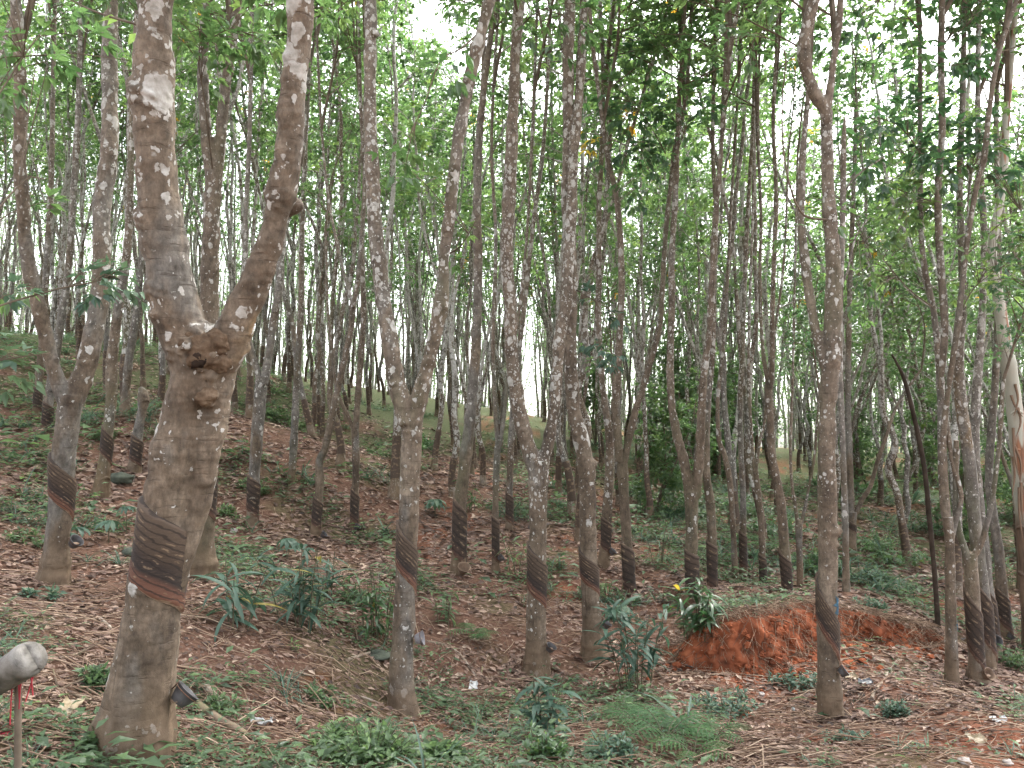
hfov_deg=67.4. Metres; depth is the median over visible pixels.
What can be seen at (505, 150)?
slender rubber tree
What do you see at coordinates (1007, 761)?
stone
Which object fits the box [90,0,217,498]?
rubber tree
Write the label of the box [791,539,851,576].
scrub bush
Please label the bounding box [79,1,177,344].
slender rubber tree
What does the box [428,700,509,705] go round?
fallen branch
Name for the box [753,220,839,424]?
slender rubber tree
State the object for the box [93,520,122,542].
palm seedling
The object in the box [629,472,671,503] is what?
scrub bush
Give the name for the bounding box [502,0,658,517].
slender rubber tree
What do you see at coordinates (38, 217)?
slender rubber tree
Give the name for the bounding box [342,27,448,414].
slender rubber tree
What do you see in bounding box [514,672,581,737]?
cane plant
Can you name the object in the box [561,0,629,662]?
rubber tree
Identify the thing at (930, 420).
understory tree
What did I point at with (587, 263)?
slender rubber tree
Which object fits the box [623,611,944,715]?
clay crumbs
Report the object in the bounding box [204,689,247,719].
herb bush
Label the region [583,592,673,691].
cane plant
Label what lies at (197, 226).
slender rubber tree
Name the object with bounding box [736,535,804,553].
fern
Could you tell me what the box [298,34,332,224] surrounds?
slender rubber tree
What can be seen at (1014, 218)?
slender rubber tree
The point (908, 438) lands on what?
understory tree
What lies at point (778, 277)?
slender rubber tree
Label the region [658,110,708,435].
slender rubber tree
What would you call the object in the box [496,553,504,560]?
latex cup
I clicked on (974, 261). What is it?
slender rubber tree
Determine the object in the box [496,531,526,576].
cane plant
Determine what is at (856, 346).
slender rubber tree
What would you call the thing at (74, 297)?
slender rubber tree
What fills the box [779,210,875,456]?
slender rubber tree
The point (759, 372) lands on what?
slender rubber tree
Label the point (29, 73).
slender rubber tree
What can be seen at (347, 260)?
slender rubber tree
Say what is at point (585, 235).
slender rubber tree
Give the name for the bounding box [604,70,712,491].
slender rubber tree
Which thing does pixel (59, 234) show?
slender rubber tree
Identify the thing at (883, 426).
slender rubber tree
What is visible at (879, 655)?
fallen branch
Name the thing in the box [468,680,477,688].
plastic scrap
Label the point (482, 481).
slender rubber tree
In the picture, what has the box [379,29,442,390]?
slender rubber tree
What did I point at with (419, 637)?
latex cup
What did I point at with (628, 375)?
slender rubber tree
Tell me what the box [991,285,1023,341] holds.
slender rubber tree
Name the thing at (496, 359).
slender rubber tree
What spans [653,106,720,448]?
slender rubber tree
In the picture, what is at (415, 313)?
slender rubber tree
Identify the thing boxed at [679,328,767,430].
understory tree
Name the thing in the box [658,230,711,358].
slender rubber tree
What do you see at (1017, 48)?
slender rubber tree
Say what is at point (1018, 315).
slender rubber tree
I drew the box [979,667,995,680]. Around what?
latex cup
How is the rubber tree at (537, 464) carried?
on the ground at (536, 423)
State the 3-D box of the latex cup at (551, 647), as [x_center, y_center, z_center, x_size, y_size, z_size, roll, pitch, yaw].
[0.375,2.607,7.588,0.141,0.100,0.106,1,-4,-18]
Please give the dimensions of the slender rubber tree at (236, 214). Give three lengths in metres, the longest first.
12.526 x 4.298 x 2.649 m
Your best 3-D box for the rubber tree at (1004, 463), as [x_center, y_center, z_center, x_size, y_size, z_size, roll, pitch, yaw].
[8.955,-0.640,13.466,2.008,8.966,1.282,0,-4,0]
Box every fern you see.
[446,623,500,639]
[596,695,646,716]
[598,707,675,730]
[613,704,723,749]
[643,723,732,763]
[686,722,750,742]
[705,533,758,542]
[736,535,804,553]
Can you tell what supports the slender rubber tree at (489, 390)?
on the ground at (536, 423)
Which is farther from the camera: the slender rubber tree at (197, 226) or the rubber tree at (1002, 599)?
the slender rubber tree at (197, 226)
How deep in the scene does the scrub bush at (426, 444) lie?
21.57 m
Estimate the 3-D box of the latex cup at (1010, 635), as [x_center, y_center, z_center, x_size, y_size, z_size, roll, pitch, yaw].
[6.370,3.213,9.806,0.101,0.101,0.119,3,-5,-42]
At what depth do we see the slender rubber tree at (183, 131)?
20.84 m
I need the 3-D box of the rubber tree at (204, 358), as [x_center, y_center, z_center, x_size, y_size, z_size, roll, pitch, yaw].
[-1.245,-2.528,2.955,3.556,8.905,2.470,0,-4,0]
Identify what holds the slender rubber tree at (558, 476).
on the ground at (536, 423)
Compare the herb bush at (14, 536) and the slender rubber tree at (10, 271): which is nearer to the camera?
the herb bush at (14, 536)
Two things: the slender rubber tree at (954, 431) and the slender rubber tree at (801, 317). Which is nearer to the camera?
the slender rubber tree at (954, 431)
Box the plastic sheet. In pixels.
[857,677,872,684]
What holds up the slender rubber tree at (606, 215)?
on the ground at (536, 423)
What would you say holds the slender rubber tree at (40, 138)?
on the ground at (536, 423)
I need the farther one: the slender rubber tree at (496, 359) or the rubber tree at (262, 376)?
the slender rubber tree at (496, 359)
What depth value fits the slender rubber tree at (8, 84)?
15.74 m
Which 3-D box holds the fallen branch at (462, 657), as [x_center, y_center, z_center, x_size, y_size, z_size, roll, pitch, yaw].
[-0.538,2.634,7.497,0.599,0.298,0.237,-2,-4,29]
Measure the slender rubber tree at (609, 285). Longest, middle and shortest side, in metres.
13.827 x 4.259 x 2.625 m
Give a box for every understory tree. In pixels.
[569,328,628,444]
[613,345,736,512]
[630,320,715,472]
[647,307,758,468]
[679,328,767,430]
[684,359,775,468]
[689,360,755,476]
[737,365,786,453]
[798,374,890,492]
[815,371,874,454]
[838,380,900,470]
[879,340,960,478]
[889,375,1011,540]
[913,391,982,476]
[980,374,1023,517]
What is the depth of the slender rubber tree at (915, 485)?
23.16 m
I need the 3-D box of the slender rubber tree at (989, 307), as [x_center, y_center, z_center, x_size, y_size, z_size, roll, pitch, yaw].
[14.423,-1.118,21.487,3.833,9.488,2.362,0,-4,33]
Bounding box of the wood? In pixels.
[0,94,1023,456]
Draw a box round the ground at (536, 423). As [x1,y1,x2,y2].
[0,333,1023,767]
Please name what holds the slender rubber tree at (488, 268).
on the ground at (536, 423)
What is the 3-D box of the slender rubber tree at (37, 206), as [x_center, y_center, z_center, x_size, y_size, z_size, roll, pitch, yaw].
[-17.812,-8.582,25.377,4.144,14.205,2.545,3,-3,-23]
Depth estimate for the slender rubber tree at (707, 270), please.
21.47 m
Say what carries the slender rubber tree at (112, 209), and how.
on the ground at (536, 423)
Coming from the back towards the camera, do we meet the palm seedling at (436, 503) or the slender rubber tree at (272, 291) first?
the slender rubber tree at (272, 291)
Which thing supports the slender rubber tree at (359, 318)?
on the ground at (536, 423)
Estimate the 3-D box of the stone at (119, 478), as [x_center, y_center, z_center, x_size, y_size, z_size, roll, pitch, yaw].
[-5.767,1.410,11.351,0.365,0.231,0.338,0,-4,0]
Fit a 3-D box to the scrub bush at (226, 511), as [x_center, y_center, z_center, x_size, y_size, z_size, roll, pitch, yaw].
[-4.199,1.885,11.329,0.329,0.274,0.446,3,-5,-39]
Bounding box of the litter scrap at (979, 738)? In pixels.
[965,732,987,743]
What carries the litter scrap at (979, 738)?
on the ground at (536, 423)
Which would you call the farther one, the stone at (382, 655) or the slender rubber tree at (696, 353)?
the slender rubber tree at (696, 353)
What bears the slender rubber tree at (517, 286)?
on the ground at (536, 423)
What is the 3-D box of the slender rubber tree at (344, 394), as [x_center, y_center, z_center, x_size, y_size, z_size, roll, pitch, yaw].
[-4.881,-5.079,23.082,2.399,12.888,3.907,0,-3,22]
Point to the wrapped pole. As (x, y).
(20, 664)
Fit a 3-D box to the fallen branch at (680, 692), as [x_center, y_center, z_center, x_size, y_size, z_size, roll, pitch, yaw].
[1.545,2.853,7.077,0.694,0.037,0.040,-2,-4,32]
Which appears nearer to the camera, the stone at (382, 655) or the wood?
the stone at (382, 655)
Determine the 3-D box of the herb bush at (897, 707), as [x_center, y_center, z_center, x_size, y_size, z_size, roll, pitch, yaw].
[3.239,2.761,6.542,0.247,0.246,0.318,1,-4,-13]
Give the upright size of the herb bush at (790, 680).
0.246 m
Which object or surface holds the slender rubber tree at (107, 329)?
on the ground at (536, 423)
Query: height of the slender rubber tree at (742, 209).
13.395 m
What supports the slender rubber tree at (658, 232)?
on the ground at (536, 423)
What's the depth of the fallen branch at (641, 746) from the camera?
5.03 m
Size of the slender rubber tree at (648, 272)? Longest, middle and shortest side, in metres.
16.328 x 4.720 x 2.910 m
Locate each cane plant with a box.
[190,559,297,641]
[240,542,354,632]
[301,549,348,599]
[343,567,394,643]
[417,583,466,627]
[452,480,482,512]
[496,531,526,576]
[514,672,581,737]
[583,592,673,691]
[599,578,621,602]
[640,522,678,566]
[660,577,728,640]
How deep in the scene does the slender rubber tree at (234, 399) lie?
19.86 m
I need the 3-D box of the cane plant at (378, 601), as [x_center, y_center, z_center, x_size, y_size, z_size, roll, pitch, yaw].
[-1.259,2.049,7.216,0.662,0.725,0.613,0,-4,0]
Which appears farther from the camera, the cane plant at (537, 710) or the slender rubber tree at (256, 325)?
the slender rubber tree at (256, 325)
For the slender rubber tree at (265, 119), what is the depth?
15.44 m
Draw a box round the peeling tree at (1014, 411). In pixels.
[870,0,1023,649]
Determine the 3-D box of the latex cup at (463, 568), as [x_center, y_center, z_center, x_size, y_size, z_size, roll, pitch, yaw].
[-0.623,2.305,9.579,0.213,0.156,0.162,2,-4,-25]
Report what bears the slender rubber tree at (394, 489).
on the ground at (536, 423)
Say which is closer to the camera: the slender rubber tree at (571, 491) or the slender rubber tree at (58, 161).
the slender rubber tree at (571, 491)
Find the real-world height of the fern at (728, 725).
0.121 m
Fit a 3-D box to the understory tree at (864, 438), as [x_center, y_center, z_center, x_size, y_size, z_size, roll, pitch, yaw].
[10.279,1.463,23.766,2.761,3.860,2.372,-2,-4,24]
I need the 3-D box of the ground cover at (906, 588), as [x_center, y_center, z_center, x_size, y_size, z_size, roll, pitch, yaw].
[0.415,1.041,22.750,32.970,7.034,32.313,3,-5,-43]
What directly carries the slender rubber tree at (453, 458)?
on the ground at (536, 423)
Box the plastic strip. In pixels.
[250,716,272,725]
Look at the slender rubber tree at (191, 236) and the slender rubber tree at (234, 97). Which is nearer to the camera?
the slender rubber tree at (234, 97)
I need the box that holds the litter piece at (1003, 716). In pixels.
[989,715,1006,722]
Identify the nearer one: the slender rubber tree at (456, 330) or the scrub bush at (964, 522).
the scrub bush at (964, 522)
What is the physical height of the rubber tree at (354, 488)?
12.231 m
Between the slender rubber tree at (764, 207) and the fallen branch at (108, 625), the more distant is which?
the slender rubber tree at (764, 207)
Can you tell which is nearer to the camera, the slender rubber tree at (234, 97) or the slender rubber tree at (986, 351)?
the slender rubber tree at (234, 97)
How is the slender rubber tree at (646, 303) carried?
on the ground at (536, 423)
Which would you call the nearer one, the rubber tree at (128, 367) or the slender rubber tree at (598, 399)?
the rubber tree at (128, 367)
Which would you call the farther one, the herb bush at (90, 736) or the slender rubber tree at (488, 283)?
the slender rubber tree at (488, 283)
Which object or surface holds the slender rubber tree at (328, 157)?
on the ground at (536, 423)
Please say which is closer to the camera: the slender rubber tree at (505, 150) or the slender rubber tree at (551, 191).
the slender rubber tree at (551, 191)
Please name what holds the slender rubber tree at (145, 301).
on the ground at (536, 423)
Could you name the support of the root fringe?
hanging from the clay bank
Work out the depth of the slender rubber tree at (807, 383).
24.32 m
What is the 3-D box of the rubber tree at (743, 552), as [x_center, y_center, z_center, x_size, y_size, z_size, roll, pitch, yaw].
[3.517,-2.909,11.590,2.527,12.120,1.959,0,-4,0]
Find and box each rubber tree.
[0,0,13,186]
[0,0,34,45]
[0,0,66,112]
[0,1,72,332]
[0,3,84,216]
[0,4,96,311]
[0,9,13,169]
[0,14,36,99]
[0,14,41,210]
[0,18,10,57]
[0,20,50,177]
[0,37,59,285]
[0,40,62,260]
[0,112,55,331]
[1,73,64,331]
[2,28,88,331]
[6,0,119,336]
[9,0,133,333]
[9,68,84,333]
[10,0,180,586]
[10,141,57,333]
[11,0,124,328]
[22,0,129,329]
[26,32,97,337]
[27,0,132,426]
[30,0,132,358]
[30,0,179,397]
[31,0,100,414]
[33,81,98,276]
[36,3,100,317]
[37,52,99,299]
[37,96,100,335]
[54,83,118,340]
[60,14,132,267]
[67,45,123,251]
[70,35,127,325]
[71,0,324,767]
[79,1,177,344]
[83,41,136,268]
[84,0,131,398]
[84,1,173,386]
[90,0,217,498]
[98,0,245,405]
[98,109,137,316]
[101,0,227,415]
[117,18,182,344]
[118,0,247,224]
[118,1,223,407]
[118,6,200,161]
[119,191,147,343]
[120,58,199,342]
[120,139,156,346]
[127,387,149,473]
[166,53,215,373]
[172,0,345,580]
[173,0,266,125]
[173,18,245,293]
[175,0,274,205]
[177,0,276,285]
[178,0,218,234]
[179,3,228,291]
[179,43,202,279]
[179,85,243,298]
[183,0,350,417]
[183,131,240,264]
[184,8,272,413]
[185,0,314,407]
[188,106,259,277]
[194,0,337,527]
[195,1,322,439]
[197,45,279,375]
[233,152,262,262]
[235,8,318,392]
[236,51,319,374]
[238,3,391,437]
[240,29,281,369]
[248,149,318,350]
[249,85,318,283]
[250,128,290,359]
[252,160,298,373]
[255,174,298,368]
[258,21,358,381]
[263,7,381,486]
[264,27,395,429]
[270,36,327,381]
[275,0,362,435]
[289,109,348,389]
[292,0,414,435]
[297,0,366,528]
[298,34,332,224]
[300,0,431,468]
[304,149,349,365]
[304,164,325,381]
[305,0,421,537]
[312,157,367,386]
[314,0,530,716]
[315,38,400,421]
[317,49,407,401]
[317,110,389,403]
[321,0,440,437]
[323,0,448,499]
[329,1,420,451]
[329,136,407,387]
[330,93,367,385]
[333,122,385,391]
[338,184,393,396]
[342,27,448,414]
[347,0,510,470]
[353,46,461,394]
[356,92,460,374]
[357,0,474,372]
[357,0,553,496]
[378,71,501,416]
[378,140,413,407]
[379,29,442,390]
[380,181,432,393]
[381,24,461,389]
[387,146,449,394]
[389,53,452,358]
[389,145,436,353]
[398,63,489,421]
[402,0,539,575]
[403,76,470,445]
[404,87,478,467]
[407,140,463,399]
[422,0,501,475]
[427,114,500,458]
[436,125,498,407]
[444,103,505,447]
[449,5,547,462]
[450,200,484,404]
[451,84,540,411]
[456,0,623,574]
[457,0,561,486]
[457,237,497,411]
[463,99,543,399]
[464,149,503,415]
[478,76,593,465]
[481,157,530,456]
[482,0,633,495]
[483,99,528,251]
[483,117,562,420]
[487,106,561,421]
[490,111,563,472]
[496,181,561,333]
[497,0,607,681]
[497,158,556,308]
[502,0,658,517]
[504,0,603,530]
[514,142,578,385]
[518,0,713,542]
[519,176,595,429]
[521,0,675,485]
[522,140,594,331]
[530,12,656,505]
[533,107,595,455]
[536,3,707,519]
[538,0,665,496]
[552,22,640,334]
[559,148,604,395]
[559,196,617,469]
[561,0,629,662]
[561,0,743,594]
[577,0,662,568]
[577,148,649,435]
[578,152,646,431]
[579,136,669,463]
[587,134,661,442]
[589,166,633,463]
[590,112,643,438]
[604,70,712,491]
[605,101,718,467]
[611,18,762,474]
[615,0,801,602]
[617,0,744,475]
[622,172,708,434]
[623,63,730,452]
[623,67,703,480]
[628,111,706,442]
[628,128,693,447]
[630,68,697,399]
[633,141,677,413]
[634,132,746,480]
[635,120,721,495]
[648,46,771,478]
[653,0,770,587]
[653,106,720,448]
[654,0,770,576]
[656,0,751,488]
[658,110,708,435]
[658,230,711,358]
[660,0,801,544]
[662,0,824,542]
[663,0,851,590]
[665,0,860,720]
[682,134,773,361]
[684,144,769,436]
[688,106,820,471]
[689,29,797,521]
[691,57,782,468]
[696,6,785,497]
[701,1,821,516]
[707,144,791,457]
[708,152,762,451]
[716,0,828,578]
[716,247,813,455]
[730,0,944,522]
[736,174,781,294]
[743,4,821,582]
[749,257,806,460]
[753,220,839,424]
[760,160,808,471]
[762,178,805,399]
[766,27,825,588]
[767,45,836,497]
[775,183,849,410]
[775,227,845,484]
[779,138,888,414]
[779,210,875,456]
[786,195,872,453]
[792,215,917,479]
[796,21,965,415]
[805,8,931,566]
[807,84,1020,505]
[810,68,1023,556]
[810,145,988,536]
[811,0,1023,683]
[814,0,1023,597]
[816,255,876,468]
[817,226,861,444]
[820,5,967,556]
[821,308,898,456]
[835,124,923,489]
[838,105,955,523]
[843,198,942,474]
[843,249,895,402]
[844,155,917,505]
[844,293,891,427]
[847,153,966,493]
[855,252,989,469]
[857,114,948,505]
[865,301,934,406]
[881,186,949,457]
[882,56,1023,382]
[884,79,1023,567]
[890,195,1023,487]
[893,118,1017,492]
[894,229,999,491]
[897,281,957,418]
[905,230,979,380]
[908,219,976,472]
[912,0,1023,328]
[913,178,972,386]
[917,216,1023,424]
[929,209,1014,431]
[942,164,1008,404]
[943,227,1023,457]
[947,32,1023,283]
[947,289,1022,395]
[953,1,999,671]
[953,194,1023,686]
[955,129,1023,221]
[957,0,1023,657]
[957,196,1023,392]
[965,100,1023,591]
[966,165,1018,377]
[967,286,1023,371]
[972,255,1021,428]
[985,0,1023,641]
[985,156,1023,351]
[990,67,1023,315]
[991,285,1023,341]
[1004,13,1023,153]
[1011,275,1023,366]
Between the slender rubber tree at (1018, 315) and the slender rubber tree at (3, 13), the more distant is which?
the slender rubber tree at (1018, 315)
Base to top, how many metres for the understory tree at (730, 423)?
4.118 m
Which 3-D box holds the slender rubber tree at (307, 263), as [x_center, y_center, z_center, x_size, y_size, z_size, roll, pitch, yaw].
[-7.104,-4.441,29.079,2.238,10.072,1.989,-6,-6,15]
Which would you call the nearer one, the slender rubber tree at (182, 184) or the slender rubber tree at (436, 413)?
the slender rubber tree at (182, 184)
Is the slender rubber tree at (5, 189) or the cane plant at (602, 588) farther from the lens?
the slender rubber tree at (5, 189)
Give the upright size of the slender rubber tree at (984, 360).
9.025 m
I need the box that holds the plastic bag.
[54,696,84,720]
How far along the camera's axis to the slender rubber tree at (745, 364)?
20.66 m
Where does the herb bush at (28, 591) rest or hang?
on the ground at (536, 423)
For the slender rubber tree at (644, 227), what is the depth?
29.48 m
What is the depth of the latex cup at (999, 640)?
9.00 m
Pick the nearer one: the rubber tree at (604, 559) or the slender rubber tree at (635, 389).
the rubber tree at (604, 559)
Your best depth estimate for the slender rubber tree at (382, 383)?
29.01 m
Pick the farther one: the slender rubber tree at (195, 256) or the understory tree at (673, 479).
the slender rubber tree at (195, 256)
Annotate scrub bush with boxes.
[90,423,122,440]
[217,503,240,520]
[234,477,269,495]
[266,401,305,428]
[334,577,374,609]
[401,433,441,452]
[549,473,574,490]
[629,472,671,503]
[654,494,717,518]
[715,493,766,516]
[747,508,813,538]
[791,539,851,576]
[805,474,877,498]
[838,562,893,585]
[850,593,890,612]
[856,527,938,568]
[908,507,967,538]
[940,514,1005,535]
[992,558,1016,585]
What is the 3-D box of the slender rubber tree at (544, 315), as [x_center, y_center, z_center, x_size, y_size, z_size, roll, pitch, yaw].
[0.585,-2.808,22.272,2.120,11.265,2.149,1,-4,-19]
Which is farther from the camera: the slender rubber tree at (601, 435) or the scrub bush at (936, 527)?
the slender rubber tree at (601, 435)
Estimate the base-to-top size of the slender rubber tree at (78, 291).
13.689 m
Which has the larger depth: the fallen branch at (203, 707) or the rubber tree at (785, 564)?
the rubber tree at (785, 564)
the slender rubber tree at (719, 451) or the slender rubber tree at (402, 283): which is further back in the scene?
the slender rubber tree at (402, 283)
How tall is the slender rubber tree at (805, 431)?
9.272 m
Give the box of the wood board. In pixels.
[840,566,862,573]
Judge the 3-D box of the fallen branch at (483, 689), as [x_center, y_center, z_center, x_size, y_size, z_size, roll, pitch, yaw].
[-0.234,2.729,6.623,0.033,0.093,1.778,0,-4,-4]
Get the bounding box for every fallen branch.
[3,592,54,619]
[35,669,99,704]
[57,642,100,658]
[98,617,111,628]
[192,700,249,738]
[203,683,235,708]
[336,695,377,702]
[346,648,381,660]
[425,640,476,675]
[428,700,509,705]
[429,685,520,694]
[481,666,487,734]
[594,731,678,759]
[596,664,658,666]
[645,687,716,701]
[716,715,762,762]
[794,705,815,709]
[806,642,944,659]
[841,654,921,660]
[870,658,898,697]
[910,569,944,578]
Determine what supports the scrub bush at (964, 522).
on the ground at (536, 423)
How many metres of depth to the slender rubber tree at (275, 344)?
30.43 m
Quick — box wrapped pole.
[0,641,47,767]
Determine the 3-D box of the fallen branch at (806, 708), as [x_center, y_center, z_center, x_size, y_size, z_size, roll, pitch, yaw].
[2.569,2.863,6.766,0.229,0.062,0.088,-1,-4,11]
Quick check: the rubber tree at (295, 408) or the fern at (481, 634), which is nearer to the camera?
the fern at (481, 634)
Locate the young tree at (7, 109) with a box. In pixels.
[0,0,148,407]
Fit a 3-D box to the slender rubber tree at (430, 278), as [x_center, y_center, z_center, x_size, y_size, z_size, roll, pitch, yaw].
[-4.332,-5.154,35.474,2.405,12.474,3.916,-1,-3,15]
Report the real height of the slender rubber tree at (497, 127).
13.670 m
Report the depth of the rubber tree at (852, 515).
13.72 m
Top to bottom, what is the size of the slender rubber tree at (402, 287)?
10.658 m
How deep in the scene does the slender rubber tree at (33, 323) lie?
32.25 m
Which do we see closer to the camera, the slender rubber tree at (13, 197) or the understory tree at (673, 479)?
the understory tree at (673, 479)
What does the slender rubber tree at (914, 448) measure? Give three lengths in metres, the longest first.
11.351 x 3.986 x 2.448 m
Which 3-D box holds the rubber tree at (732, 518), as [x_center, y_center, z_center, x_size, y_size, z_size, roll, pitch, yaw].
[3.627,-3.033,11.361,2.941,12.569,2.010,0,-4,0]
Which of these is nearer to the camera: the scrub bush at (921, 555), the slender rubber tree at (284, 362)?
the scrub bush at (921, 555)
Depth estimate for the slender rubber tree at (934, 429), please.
25.35 m
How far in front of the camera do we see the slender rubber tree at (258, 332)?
32.28 m
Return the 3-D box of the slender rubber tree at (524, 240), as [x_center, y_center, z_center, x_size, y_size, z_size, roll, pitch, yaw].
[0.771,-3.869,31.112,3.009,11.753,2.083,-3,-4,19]
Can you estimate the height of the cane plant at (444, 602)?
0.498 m
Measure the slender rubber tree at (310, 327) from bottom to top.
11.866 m
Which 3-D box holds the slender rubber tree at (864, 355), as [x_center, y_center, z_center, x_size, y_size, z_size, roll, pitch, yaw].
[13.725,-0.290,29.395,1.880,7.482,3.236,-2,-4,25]
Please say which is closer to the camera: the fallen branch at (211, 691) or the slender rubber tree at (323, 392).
the fallen branch at (211, 691)
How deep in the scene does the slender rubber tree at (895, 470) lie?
26.77 m
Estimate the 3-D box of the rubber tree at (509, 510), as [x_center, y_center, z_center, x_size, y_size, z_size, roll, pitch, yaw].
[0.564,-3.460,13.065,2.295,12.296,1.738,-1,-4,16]
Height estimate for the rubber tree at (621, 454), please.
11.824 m
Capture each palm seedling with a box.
[70,527,92,537]
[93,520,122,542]
[117,506,136,536]
[276,538,300,558]
[423,499,446,516]
[601,605,634,621]
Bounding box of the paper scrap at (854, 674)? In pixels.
[845,672,858,678]
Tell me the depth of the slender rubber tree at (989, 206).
14.54 m
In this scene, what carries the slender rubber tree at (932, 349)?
on the ground at (536, 423)
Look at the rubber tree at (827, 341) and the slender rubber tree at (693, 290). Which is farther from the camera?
the slender rubber tree at (693, 290)
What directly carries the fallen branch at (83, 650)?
on the ground at (536, 423)
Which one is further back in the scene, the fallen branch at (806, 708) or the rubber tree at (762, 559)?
the rubber tree at (762, 559)
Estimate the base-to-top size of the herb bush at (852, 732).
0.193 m
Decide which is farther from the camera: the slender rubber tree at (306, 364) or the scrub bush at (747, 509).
the slender rubber tree at (306, 364)
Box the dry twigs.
[0,411,1023,767]
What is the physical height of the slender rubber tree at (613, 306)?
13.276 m
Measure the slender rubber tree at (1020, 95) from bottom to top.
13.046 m
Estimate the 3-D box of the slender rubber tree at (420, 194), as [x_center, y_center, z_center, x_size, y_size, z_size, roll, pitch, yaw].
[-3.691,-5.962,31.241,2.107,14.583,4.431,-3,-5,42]
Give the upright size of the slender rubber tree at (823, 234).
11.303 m
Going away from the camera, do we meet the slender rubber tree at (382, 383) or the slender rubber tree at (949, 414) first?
the slender rubber tree at (949, 414)
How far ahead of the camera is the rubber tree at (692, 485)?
9.61 m
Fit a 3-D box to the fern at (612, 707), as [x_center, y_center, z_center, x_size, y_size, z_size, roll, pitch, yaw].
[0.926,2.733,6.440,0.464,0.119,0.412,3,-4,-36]
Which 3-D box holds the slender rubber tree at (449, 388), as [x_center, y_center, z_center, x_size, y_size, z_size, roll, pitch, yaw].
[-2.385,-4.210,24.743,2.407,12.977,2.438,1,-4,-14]
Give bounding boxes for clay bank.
[673,609,935,673]
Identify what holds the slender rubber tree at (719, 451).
on the ground at (536, 423)
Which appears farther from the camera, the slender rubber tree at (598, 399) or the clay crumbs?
the slender rubber tree at (598, 399)
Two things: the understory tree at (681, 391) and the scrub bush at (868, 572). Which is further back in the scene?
the understory tree at (681, 391)
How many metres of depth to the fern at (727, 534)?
13.74 m
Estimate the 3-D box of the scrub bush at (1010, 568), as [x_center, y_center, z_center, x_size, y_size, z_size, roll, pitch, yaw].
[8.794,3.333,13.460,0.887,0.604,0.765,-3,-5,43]
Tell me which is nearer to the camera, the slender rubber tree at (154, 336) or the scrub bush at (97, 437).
the scrub bush at (97, 437)
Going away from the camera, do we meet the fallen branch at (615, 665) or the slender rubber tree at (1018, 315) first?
the fallen branch at (615, 665)
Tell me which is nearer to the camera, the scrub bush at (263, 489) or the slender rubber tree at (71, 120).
the scrub bush at (263, 489)
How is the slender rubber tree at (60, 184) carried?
on the ground at (536, 423)
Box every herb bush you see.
[1,524,44,548]
[18,583,67,601]
[72,660,109,695]
[74,725,98,752]
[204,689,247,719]
[286,637,301,652]
[300,715,426,767]
[301,679,356,710]
[418,730,468,764]
[517,720,571,763]
[579,727,640,765]
[681,685,764,720]
[767,667,816,691]
[818,723,871,743]
[875,696,913,718]
[997,643,1023,671]
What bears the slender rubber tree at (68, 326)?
on the ground at (536, 423)
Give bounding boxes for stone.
[110,472,134,484]
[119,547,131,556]
[259,554,274,561]
[369,649,389,660]
[957,757,970,764]
[1002,759,1013,765]
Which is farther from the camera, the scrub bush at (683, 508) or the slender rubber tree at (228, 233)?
the slender rubber tree at (228, 233)
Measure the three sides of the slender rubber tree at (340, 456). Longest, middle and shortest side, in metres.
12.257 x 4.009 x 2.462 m
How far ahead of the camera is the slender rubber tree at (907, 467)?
16.41 m
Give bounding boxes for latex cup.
[67,534,83,548]
[170,681,197,707]
[321,531,327,537]
[353,523,360,529]
[413,630,424,644]
[453,562,470,574]
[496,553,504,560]
[546,642,556,652]
[600,620,611,628]
[606,547,616,554]
[834,664,849,676]
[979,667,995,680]
[996,635,1002,646]
[1007,632,1015,639]
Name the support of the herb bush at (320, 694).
on the ground at (536, 423)
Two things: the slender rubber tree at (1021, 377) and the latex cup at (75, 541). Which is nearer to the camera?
the latex cup at (75, 541)
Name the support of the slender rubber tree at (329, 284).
on the ground at (536, 423)
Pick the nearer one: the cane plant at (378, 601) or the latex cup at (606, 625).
the cane plant at (378, 601)
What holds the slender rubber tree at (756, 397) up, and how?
on the ground at (536, 423)
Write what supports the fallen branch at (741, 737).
on the ground at (536, 423)
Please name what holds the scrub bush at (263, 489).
on the ground at (536, 423)
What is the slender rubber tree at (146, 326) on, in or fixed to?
on the ground at (536, 423)
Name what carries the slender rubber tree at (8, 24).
on the ground at (536, 423)
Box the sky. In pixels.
[0,0,1023,446]
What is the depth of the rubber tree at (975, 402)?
9.22 m
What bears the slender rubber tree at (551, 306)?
on the ground at (536, 423)
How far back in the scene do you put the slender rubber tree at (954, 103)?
18.80 m
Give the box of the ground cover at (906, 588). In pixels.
[0,324,1023,767]
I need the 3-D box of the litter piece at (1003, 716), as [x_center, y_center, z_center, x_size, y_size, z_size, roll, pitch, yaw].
[3.834,2.639,6.042,0.136,0.056,0.053,0,-4,0]
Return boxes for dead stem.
[838,116,882,591]
[891,354,940,628]
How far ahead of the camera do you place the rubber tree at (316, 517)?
11.46 m
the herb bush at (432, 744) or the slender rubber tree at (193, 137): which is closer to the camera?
the herb bush at (432, 744)
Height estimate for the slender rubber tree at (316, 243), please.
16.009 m
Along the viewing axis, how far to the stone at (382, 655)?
6.76 m
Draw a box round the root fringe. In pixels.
[659,595,958,676]
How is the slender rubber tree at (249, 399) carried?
on the ground at (536, 423)
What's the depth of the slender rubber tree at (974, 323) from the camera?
17.42 m

